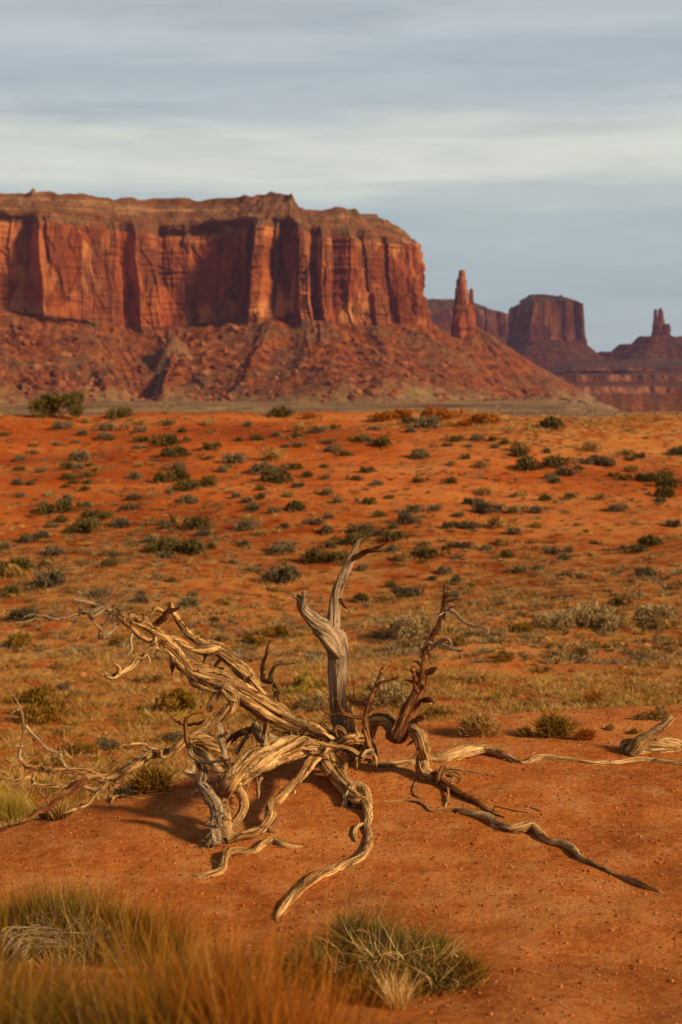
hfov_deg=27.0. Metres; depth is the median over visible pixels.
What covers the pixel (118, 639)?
olive bush
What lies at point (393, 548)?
grey sagebrush
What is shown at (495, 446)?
grey sagebrush
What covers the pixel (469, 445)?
grey sagebrush
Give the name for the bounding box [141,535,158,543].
grey sagebrush
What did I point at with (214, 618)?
dark shrub
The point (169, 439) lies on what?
dark shrub
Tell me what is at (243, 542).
blackbrush
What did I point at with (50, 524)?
grey sagebrush
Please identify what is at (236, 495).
grey sagebrush
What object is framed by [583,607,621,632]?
pale grey bush
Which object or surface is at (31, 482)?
blackbrush
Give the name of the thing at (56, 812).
grass clump
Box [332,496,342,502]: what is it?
grey sagebrush
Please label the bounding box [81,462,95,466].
dark shrub
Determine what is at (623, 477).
dark shrub
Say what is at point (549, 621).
pale grey bush
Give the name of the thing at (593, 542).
dark shrub
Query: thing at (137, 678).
dry bush
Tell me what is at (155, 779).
rim bush
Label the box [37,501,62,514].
dark shrub
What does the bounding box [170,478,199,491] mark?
dark shrub
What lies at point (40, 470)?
grey sagebrush
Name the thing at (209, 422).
pale shrub
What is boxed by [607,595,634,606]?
dark shrub
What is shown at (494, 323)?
mesa
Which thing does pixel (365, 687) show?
yellow green bush
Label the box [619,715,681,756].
fallen log
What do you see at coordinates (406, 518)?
blackbrush
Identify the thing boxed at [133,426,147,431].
grey sagebrush
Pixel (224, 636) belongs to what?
dry bush
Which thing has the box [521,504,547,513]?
grey sagebrush
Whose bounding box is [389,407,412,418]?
rust shrub
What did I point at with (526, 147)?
sky
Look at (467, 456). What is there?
blackbrush
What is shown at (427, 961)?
green bush
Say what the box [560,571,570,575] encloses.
grey sagebrush
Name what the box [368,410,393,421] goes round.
rust shrub
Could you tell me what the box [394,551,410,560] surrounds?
pale shrub
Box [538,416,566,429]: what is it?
dark shrub
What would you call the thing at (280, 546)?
grey sagebrush
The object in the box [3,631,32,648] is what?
olive bush
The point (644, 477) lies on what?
dark shrub
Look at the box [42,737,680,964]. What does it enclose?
pebbles
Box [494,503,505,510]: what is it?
blackbrush
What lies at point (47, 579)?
blackbrush
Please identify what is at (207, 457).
dark shrub
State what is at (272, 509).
grey sagebrush
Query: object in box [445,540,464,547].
blackbrush
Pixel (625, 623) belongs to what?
dry bush
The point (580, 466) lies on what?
blackbrush
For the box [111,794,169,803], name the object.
dead stick
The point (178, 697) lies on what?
olive bush
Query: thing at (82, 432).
grey sagebrush
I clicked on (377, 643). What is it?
tan scrub
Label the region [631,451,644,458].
blackbrush
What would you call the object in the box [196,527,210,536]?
blackbrush
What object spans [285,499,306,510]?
dark shrub
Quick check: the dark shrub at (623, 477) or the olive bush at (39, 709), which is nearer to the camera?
the olive bush at (39, 709)
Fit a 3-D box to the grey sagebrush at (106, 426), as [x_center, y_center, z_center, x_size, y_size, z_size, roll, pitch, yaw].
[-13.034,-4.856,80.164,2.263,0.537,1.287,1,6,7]
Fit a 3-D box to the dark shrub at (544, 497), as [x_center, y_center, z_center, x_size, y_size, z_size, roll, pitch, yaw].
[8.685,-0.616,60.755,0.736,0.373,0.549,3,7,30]
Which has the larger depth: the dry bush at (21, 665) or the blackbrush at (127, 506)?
the blackbrush at (127, 506)
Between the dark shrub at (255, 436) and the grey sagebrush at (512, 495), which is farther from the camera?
the dark shrub at (255, 436)
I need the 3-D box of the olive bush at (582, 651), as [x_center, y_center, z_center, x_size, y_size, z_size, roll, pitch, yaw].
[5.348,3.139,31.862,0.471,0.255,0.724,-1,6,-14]
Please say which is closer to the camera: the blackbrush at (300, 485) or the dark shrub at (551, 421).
the blackbrush at (300, 485)
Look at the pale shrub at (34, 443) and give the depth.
75.69 m
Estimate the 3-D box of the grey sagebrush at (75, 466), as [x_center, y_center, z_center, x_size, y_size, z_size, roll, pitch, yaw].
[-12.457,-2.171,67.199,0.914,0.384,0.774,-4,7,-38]
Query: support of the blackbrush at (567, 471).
on the ground at (564, 917)
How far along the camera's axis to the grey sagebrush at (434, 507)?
56.74 m
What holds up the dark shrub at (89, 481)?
on the ground at (564, 917)
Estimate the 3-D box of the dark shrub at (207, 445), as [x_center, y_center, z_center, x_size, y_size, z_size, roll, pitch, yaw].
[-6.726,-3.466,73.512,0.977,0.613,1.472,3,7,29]
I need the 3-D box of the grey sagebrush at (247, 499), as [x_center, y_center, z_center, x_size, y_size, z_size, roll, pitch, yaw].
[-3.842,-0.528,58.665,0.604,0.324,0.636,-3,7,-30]
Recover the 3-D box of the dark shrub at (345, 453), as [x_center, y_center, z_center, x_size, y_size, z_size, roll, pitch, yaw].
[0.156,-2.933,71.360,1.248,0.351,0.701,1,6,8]
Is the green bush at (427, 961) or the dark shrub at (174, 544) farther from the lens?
the dark shrub at (174, 544)
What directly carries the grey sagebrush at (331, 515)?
on the ground at (564, 917)
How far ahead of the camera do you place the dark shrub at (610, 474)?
66.61 m
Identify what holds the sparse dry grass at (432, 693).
on the ground at (564, 917)
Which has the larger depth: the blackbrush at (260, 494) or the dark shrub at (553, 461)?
the dark shrub at (553, 461)
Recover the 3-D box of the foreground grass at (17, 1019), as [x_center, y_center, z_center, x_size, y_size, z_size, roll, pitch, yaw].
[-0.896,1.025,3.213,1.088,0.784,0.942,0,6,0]
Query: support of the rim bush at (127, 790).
on the ground at (564, 917)
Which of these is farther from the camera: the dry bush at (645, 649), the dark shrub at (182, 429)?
the dark shrub at (182, 429)
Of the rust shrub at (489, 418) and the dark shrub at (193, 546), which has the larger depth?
the rust shrub at (489, 418)
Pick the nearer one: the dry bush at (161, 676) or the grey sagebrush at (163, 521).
the dry bush at (161, 676)
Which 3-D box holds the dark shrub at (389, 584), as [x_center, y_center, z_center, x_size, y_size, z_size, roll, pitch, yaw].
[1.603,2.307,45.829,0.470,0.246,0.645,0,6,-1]
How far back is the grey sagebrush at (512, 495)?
61.24 m
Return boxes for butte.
[506,294,608,369]
[598,308,681,360]
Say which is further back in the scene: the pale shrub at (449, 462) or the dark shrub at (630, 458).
the dark shrub at (630, 458)
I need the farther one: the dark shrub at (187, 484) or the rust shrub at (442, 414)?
the rust shrub at (442, 414)
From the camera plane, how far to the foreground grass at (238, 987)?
3.28 m
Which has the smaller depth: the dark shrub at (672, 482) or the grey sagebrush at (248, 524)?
the grey sagebrush at (248, 524)
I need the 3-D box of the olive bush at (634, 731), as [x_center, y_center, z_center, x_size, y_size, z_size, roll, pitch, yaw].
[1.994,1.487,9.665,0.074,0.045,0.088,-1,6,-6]
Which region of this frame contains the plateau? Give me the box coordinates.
[547,360,681,411]
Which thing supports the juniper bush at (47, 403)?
on the ground at (564, 917)
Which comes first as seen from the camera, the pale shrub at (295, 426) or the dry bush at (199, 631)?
the dry bush at (199, 631)
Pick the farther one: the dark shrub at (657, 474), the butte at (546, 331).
the butte at (546, 331)
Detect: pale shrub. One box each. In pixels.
[0,563,24,577]
[29,441,40,445]
[38,753,68,766]
[45,491,55,496]
[81,418,91,422]
[88,465,106,470]
[125,581,136,586]
[131,419,145,424]
[132,461,142,466]
[203,419,214,425]
[213,595,237,606]
[241,513,255,520]
[254,529,268,535]
[257,447,286,461]
[267,584,289,591]
[282,489,296,496]
[291,423,306,430]
[380,591,395,601]
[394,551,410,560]
[447,460,457,465]
[457,580,476,589]
[475,459,491,466]
[478,486,494,495]
[485,515,518,528]
[495,537,513,545]
[510,440,533,451]
[514,489,526,495]
[524,521,544,527]
[525,537,538,543]
[580,441,602,451]
[592,493,611,499]
[617,448,634,454]
[622,463,639,471]
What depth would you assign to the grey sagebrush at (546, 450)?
73.11 m
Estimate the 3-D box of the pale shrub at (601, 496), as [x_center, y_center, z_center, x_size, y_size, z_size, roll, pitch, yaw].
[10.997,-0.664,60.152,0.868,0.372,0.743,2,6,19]
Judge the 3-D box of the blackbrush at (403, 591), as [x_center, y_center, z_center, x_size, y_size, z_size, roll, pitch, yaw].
[2.046,2.396,44.219,1.172,0.493,0.850,1,6,8]
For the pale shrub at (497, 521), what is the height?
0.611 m
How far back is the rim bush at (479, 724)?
9.67 m
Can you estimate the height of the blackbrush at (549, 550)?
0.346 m
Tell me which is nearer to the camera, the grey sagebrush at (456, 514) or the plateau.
the grey sagebrush at (456, 514)
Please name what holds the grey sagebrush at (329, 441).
on the ground at (564, 917)
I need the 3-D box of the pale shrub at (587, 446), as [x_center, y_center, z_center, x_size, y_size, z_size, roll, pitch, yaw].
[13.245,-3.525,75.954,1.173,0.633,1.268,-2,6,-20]
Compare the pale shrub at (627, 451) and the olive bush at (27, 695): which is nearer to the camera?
the olive bush at (27, 695)
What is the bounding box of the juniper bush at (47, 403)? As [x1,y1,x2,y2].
[26,390,86,418]
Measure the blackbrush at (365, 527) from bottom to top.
0.530 m
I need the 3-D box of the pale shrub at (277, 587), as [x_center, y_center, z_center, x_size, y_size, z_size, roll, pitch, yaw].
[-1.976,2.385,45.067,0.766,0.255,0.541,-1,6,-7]
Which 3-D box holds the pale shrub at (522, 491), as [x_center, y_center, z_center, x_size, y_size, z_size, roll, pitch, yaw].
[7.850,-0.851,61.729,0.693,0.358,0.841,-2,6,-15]
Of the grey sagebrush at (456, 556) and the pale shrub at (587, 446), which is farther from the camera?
the pale shrub at (587, 446)
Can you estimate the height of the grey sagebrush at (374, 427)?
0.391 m
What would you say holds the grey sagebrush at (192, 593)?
on the ground at (564, 917)
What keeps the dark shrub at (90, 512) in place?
on the ground at (564, 917)
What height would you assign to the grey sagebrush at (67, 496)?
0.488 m
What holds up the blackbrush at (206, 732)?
on the ground at (564, 917)
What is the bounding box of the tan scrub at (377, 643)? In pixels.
[0,411,681,655]
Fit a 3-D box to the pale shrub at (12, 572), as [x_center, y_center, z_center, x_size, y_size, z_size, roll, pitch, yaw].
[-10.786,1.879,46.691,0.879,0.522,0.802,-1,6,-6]
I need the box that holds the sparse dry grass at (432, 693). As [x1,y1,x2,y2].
[0,413,681,826]
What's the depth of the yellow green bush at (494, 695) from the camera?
24.23 m
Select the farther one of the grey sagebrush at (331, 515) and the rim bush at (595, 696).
the grey sagebrush at (331, 515)
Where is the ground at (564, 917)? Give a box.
[0,397,681,1023]
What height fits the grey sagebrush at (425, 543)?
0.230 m
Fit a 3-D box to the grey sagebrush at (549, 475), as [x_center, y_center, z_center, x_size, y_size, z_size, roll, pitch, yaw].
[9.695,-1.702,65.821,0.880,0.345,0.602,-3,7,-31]
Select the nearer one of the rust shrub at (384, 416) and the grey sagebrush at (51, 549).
the grey sagebrush at (51, 549)
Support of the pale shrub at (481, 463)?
on the ground at (564, 917)
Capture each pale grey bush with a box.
[297,692,328,711]
[362,676,410,710]
[388,609,431,640]
[532,611,561,630]
[548,607,580,630]
[562,598,617,625]
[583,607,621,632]
[633,601,681,624]
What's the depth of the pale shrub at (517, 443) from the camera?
72.77 m
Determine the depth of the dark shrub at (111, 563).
47.24 m
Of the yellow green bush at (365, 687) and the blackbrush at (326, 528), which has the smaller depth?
the yellow green bush at (365, 687)
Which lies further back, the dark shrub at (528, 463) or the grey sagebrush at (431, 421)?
the grey sagebrush at (431, 421)
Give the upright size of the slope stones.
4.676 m
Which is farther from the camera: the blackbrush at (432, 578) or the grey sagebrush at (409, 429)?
the grey sagebrush at (409, 429)
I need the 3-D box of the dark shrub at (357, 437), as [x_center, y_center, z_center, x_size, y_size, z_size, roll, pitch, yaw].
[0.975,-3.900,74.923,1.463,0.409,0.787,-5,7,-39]
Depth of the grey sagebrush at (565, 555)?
48.83 m
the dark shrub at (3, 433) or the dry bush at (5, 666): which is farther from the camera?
the dark shrub at (3, 433)
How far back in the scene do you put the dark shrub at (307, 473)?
64.56 m
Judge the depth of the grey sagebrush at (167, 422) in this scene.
81.97 m
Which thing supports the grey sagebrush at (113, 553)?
on the ground at (564, 917)
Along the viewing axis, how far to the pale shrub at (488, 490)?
61.59 m
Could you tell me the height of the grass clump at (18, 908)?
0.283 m
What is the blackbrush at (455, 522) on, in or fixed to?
on the ground at (564, 917)
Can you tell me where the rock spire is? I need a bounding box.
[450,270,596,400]
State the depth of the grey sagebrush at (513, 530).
53.45 m
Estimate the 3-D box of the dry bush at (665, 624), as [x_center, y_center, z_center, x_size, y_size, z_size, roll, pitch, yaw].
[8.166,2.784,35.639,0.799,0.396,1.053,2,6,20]
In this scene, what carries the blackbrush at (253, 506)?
on the ground at (564, 917)
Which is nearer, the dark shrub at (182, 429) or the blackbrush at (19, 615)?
the blackbrush at (19, 615)
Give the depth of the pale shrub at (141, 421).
83.28 m
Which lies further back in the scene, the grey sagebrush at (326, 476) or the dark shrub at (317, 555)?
the grey sagebrush at (326, 476)
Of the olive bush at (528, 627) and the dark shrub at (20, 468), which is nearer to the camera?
the olive bush at (528, 627)
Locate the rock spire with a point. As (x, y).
(464, 328)
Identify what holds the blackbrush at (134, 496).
on the ground at (564, 917)
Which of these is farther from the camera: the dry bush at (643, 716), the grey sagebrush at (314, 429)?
the grey sagebrush at (314, 429)
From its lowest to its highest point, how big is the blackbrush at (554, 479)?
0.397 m
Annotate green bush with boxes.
[257,873,505,1010]
[279,685,309,696]
[290,670,313,688]
[311,679,327,686]
[361,678,390,691]
[490,693,505,699]
[516,700,531,707]
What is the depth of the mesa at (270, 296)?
1714.20 m
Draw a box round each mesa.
[0,188,576,404]
[427,299,507,344]
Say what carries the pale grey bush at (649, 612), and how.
on the ground at (564, 917)
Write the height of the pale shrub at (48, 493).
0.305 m
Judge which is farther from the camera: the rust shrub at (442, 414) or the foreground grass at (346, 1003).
the rust shrub at (442, 414)
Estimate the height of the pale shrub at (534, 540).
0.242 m
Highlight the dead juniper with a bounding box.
[0,538,681,921]
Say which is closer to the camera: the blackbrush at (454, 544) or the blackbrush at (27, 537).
the blackbrush at (454, 544)
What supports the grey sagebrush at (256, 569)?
on the ground at (564, 917)
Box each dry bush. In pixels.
[0,661,14,671]
[16,661,30,668]
[55,658,71,670]
[55,725,72,735]
[130,673,149,683]
[143,671,166,682]
[193,629,205,637]
[211,632,234,641]
[468,670,490,684]
[534,663,555,672]
[594,613,634,631]
[605,724,614,730]
[632,644,653,657]
[635,711,649,719]
[647,705,669,720]
[653,614,681,631]
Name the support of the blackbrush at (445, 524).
on the ground at (564, 917)
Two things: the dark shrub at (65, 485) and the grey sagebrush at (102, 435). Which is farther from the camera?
the grey sagebrush at (102, 435)
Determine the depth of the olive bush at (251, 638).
33.23 m
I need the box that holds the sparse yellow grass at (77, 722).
[0,665,681,824]
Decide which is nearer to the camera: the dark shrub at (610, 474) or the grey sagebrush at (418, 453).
the dark shrub at (610, 474)
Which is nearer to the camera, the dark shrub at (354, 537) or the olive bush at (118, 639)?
the olive bush at (118, 639)
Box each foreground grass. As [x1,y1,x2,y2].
[0,834,152,1023]
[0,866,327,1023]
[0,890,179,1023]
[27,817,450,1023]
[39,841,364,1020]
[240,942,423,1023]
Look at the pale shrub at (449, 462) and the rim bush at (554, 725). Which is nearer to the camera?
the rim bush at (554, 725)
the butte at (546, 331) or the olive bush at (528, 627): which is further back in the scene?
the butte at (546, 331)
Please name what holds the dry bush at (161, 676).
on the ground at (564, 917)
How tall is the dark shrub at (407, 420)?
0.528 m
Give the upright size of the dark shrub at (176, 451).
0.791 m
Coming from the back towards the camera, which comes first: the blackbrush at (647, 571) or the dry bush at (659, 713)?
the blackbrush at (647, 571)
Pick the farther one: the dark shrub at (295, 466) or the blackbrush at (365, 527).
the dark shrub at (295, 466)
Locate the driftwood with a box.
[192,835,309,877]
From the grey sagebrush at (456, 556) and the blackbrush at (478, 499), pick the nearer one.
the grey sagebrush at (456, 556)
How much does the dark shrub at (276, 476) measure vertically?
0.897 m
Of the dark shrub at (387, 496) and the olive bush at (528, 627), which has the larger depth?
the dark shrub at (387, 496)
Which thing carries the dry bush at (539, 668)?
on the ground at (564, 917)
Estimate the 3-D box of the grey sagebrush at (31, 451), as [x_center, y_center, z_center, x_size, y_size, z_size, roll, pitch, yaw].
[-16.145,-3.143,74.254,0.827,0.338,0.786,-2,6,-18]
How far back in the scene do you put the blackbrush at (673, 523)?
54.11 m
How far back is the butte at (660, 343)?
4294.78 m
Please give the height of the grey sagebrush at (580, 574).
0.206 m
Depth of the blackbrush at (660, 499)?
59.75 m
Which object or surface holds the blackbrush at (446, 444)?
on the ground at (564, 917)
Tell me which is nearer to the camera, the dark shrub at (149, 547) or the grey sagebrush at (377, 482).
the dark shrub at (149, 547)
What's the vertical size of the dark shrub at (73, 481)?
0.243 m
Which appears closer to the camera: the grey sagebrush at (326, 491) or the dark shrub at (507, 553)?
the dark shrub at (507, 553)
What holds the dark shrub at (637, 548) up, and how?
on the ground at (564, 917)
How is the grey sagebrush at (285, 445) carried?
on the ground at (564, 917)
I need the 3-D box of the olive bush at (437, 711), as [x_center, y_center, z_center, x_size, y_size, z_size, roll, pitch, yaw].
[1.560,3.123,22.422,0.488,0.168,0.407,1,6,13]
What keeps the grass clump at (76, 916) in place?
on the ground at (564, 917)
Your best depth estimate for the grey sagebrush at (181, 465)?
66.96 m
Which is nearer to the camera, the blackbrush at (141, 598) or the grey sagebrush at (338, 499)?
the blackbrush at (141, 598)
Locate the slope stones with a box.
[0,414,680,801]
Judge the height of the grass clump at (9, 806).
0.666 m
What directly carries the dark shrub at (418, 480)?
on the ground at (564, 917)
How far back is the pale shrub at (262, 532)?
52.98 m
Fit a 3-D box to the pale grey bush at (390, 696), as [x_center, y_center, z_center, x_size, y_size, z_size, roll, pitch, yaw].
[0.756,2.970,23.596,0.900,0.543,1.150,-4,7,-32]
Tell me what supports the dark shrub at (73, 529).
on the ground at (564, 917)
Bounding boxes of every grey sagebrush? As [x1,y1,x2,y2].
[0,541,13,549]
[14,454,26,460]
[16,491,25,497]
[25,449,38,453]
[34,528,51,537]
[35,468,45,472]
[43,544,66,555]
[45,522,62,527]
[52,420,73,429]
[55,682,71,691]
[60,493,76,502]
[67,449,91,461]
[71,462,85,469]
[76,429,89,434]
[81,500,93,506]
[91,422,129,429]
[95,736,120,749]
[96,431,111,438]
[103,550,123,557]
[128,471,141,478]
[132,444,145,448]
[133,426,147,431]
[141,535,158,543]
[153,519,168,525]
[153,730,183,742]
[158,419,176,425]
[164,461,187,468]
[175,595,201,608]
[176,494,198,504]
[182,597,194,606]
[188,589,198,597]
[216,464,228,472]
[218,451,247,463]
[227,559,238,563]
[231,492,241,497]
[233,517,258,529]
[240,496,254,502]
[242,420,253,426]
[246,566,264,572]
[248,460,289,473]
[266,505,282,513]
[269,539,297,554]
[270,431,280,436]
[281,443,289,447]
[290,441,307,447]
[301,517,325,525]
[307,425,328,432]
[313,488,332,494]
[317,438,337,443]
[317,474,330,479]
[323,513,334,518]
[325,444,342,452]
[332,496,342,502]
[357,563,368,570]
[360,436,373,441]
[367,425,380,430]
[369,479,384,485]
[369,530,381,535]
[385,542,399,551]
[387,522,398,528]
[402,503,424,512]
[404,427,416,432]
[409,447,430,459]
[411,414,442,428]
[413,541,432,545]
[426,504,442,510]
[436,565,453,574]
[448,590,460,596]
[450,553,462,559]
[451,511,464,516]
[461,443,472,447]
[469,434,485,440]
[472,544,492,550]
[489,444,500,448]
[504,526,524,534]
[505,506,519,512]
[507,494,518,497]
[512,565,528,572]
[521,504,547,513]
[533,564,544,570]
[541,447,551,453]
[543,473,557,477]
[557,552,570,560]
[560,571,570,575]
[562,546,573,552]
[572,572,591,578]
[575,457,594,464]
[607,502,630,511]
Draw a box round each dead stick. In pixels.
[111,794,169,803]
[495,806,528,812]
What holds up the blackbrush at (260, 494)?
on the ground at (564, 917)
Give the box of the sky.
[0,0,681,352]
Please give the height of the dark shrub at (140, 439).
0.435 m
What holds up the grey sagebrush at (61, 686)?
on the ground at (564, 917)
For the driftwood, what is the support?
on the ground at (564, 917)
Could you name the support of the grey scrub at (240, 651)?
on the ground at (564, 917)
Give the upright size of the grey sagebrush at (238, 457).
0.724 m
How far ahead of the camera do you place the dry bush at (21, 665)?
28.49 m
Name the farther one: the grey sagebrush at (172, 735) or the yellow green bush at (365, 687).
the yellow green bush at (365, 687)
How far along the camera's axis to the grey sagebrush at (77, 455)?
70.77 m
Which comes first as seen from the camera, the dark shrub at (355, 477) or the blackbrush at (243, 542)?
the blackbrush at (243, 542)
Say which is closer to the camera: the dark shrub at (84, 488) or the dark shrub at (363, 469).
the dark shrub at (84, 488)
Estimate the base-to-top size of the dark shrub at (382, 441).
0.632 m
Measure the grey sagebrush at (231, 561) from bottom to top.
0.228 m
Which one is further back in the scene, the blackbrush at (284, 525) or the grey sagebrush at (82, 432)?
the grey sagebrush at (82, 432)
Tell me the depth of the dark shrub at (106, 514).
56.87 m
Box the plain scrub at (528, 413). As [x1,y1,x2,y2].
[0,398,679,416]
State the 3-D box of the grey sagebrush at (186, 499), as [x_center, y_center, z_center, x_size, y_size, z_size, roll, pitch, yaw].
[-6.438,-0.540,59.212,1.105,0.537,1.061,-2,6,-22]
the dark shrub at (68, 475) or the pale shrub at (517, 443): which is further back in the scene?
the pale shrub at (517, 443)
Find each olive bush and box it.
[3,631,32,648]
[9,682,59,705]
[17,693,69,727]
[60,738,99,755]
[108,634,128,646]
[152,685,196,712]
[242,632,267,647]
[261,625,289,637]
[425,704,454,715]
[447,635,466,645]
[494,650,514,662]
[505,623,534,633]
[571,646,588,657]
[629,728,639,733]
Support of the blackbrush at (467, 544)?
on the ground at (564, 917)
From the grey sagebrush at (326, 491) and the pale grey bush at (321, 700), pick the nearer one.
the pale grey bush at (321, 700)
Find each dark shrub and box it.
[0,431,11,435]
[0,556,52,571]
[0,583,32,597]
[13,465,25,470]
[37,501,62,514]
[52,498,84,513]
[54,514,68,522]
[58,461,79,469]
[59,471,84,479]
[61,483,70,487]
[63,525,82,533]
[66,479,80,483]
[72,514,103,533]
[79,485,91,491]
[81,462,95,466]
[81,479,93,483]
[81,509,102,517]
[82,471,98,476]
[97,510,114,518]
[100,558,117,566]
[105,405,134,418]
[132,436,155,441]
[144,541,172,552]
[147,438,159,443]
[152,469,175,482]
[155,433,192,446]
[156,534,195,551]
[160,444,190,457]
[166,514,213,530]
[167,577,176,582]
[170,468,191,480]
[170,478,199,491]
[178,427,186,431]
[180,537,205,556]
[192,474,217,486]
[199,455,214,459]
[201,440,220,449]
[204,542,216,549]
[208,616,219,622]
[231,436,243,441]
[249,433,264,439]
[254,484,266,490]
[259,466,293,484]
[265,405,295,417]
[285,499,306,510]
[286,462,302,469]
[291,432,307,436]
[300,470,313,477]
[300,546,331,563]
[305,549,349,561]
[318,464,329,467]
[325,424,340,428]
[330,530,369,545]
[333,450,354,455]
[345,475,364,480]
[347,435,366,440]
[352,592,369,602]
[354,497,376,504]
[359,465,374,472]
[372,436,392,446]
[372,509,387,517]
[379,527,410,540]
[383,494,394,499]
[384,580,396,587]
[401,416,415,423]
[409,543,451,558]
[411,476,429,482]
[440,476,458,483]
[443,434,467,441]
[488,436,497,441]
[498,439,510,444]
[500,549,515,558]
[508,446,528,457]
[515,456,542,472]
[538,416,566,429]
[538,494,551,500]
[541,455,575,467]
[563,493,576,498]
[589,540,603,544]
[607,472,620,476]
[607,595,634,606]
[611,474,629,480]
[619,543,650,552]
[622,456,635,460]
[626,472,654,481]
[635,534,663,546]
[651,470,674,481]
[653,484,676,497]
[655,476,681,488]
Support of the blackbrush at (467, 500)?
on the ground at (564, 917)
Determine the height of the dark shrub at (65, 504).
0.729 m
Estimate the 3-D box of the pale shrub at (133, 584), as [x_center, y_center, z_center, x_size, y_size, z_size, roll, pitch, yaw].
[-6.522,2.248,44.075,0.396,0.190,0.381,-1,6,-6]
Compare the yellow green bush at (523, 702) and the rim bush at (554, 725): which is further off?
the yellow green bush at (523, 702)
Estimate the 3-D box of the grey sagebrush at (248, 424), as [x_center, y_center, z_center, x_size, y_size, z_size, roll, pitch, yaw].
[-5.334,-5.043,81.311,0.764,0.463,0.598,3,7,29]
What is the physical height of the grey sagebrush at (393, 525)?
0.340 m
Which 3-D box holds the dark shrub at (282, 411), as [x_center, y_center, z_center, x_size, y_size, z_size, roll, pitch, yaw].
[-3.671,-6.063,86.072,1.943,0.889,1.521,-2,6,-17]
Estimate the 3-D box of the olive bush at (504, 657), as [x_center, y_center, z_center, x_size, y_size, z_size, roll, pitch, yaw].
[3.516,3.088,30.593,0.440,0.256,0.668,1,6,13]
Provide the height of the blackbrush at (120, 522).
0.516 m
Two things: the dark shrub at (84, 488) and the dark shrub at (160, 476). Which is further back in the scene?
the dark shrub at (160, 476)
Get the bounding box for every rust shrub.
[302,412,324,418]
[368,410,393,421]
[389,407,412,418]
[419,405,468,420]
[445,419,472,426]
[465,412,500,424]
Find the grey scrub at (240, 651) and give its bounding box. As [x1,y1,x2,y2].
[0,410,681,664]
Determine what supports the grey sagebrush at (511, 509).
on the ground at (564, 917)
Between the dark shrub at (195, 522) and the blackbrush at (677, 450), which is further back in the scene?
the blackbrush at (677, 450)
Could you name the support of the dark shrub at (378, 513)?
on the ground at (564, 917)
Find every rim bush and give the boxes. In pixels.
[109,778,137,795]
[126,761,182,793]
[453,706,505,737]
[515,723,532,736]
[528,704,580,737]
[569,720,597,740]
[578,682,607,704]
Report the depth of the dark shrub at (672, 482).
63.68 m
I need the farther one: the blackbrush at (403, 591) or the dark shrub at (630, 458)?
the dark shrub at (630, 458)
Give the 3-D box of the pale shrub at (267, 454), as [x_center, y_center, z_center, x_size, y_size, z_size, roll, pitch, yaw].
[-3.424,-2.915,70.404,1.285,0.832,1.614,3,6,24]
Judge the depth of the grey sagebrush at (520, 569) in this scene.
46.30 m
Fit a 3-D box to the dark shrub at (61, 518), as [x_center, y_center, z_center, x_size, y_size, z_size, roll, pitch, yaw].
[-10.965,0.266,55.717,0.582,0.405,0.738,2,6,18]
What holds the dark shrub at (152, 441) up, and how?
on the ground at (564, 917)
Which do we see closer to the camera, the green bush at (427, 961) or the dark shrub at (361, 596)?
the green bush at (427, 961)
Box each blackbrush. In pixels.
[5,604,39,621]
[12,476,26,484]
[19,533,39,542]
[25,479,34,485]
[30,562,65,589]
[81,586,107,597]
[110,517,132,527]
[119,503,141,510]
[125,493,146,500]
[131,590,149,603]
[155,549,173,558]
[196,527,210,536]
[197,726,213,737]
[236,539,249,545]
[245,502,259,510]
[253,492,266,498]
[258,561,301,583]
[278,522,289,528]
[290,482,304,487]
[321,523,334,533]
[323,540,335,547]
[345,521,376,533]
[390,584,425,597]
[396,510,421,523]
[425,575,437,580]
[441,442,453,446]
[441,520,454,528]
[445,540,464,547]
[450,573,461,582]
[451,520,459,525]
[458,519,482,529]
[459,453,470,458]
[460,540,474,548]
[463,496,477,504]
[469,499,496,513]
[475,497,491,504]
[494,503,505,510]
[543,546,561,554]
[545,476,560,482]
[554,464,580,475]
[574,464,585,469]
[589,454,606,463]
[594,457,616,466]
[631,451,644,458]
[635,566,662,576]
[655,496,665,502]
[665,518,680,526]
[666,445,681,454]
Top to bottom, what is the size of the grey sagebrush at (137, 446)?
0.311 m
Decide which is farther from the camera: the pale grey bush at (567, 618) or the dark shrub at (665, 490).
the dark shrub at (665, 490)
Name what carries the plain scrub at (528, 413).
on the ground at (564, 917)
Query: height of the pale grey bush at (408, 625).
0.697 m
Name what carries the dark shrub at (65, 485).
on the ground at (564, 917)
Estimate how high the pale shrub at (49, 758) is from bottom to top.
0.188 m
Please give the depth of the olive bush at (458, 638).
31.75 m
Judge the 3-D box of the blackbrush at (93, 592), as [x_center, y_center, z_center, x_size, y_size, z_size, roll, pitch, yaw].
[-7.246,2.374,42.217,0.752,0.379,0.912,-6,8,-45]
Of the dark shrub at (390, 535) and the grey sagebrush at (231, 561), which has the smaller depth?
the grey sagebrush at (231, 561)
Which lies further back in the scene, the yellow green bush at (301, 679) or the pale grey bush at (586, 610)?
the pale grey bush at (586, 610)
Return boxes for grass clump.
[0,772,49,823]
[0,851,219,983]
[0,881,62,927]
[29,791,80,820]
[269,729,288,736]
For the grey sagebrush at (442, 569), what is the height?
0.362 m
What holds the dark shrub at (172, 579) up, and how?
on the ground at (564, 917)
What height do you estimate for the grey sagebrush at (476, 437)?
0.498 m

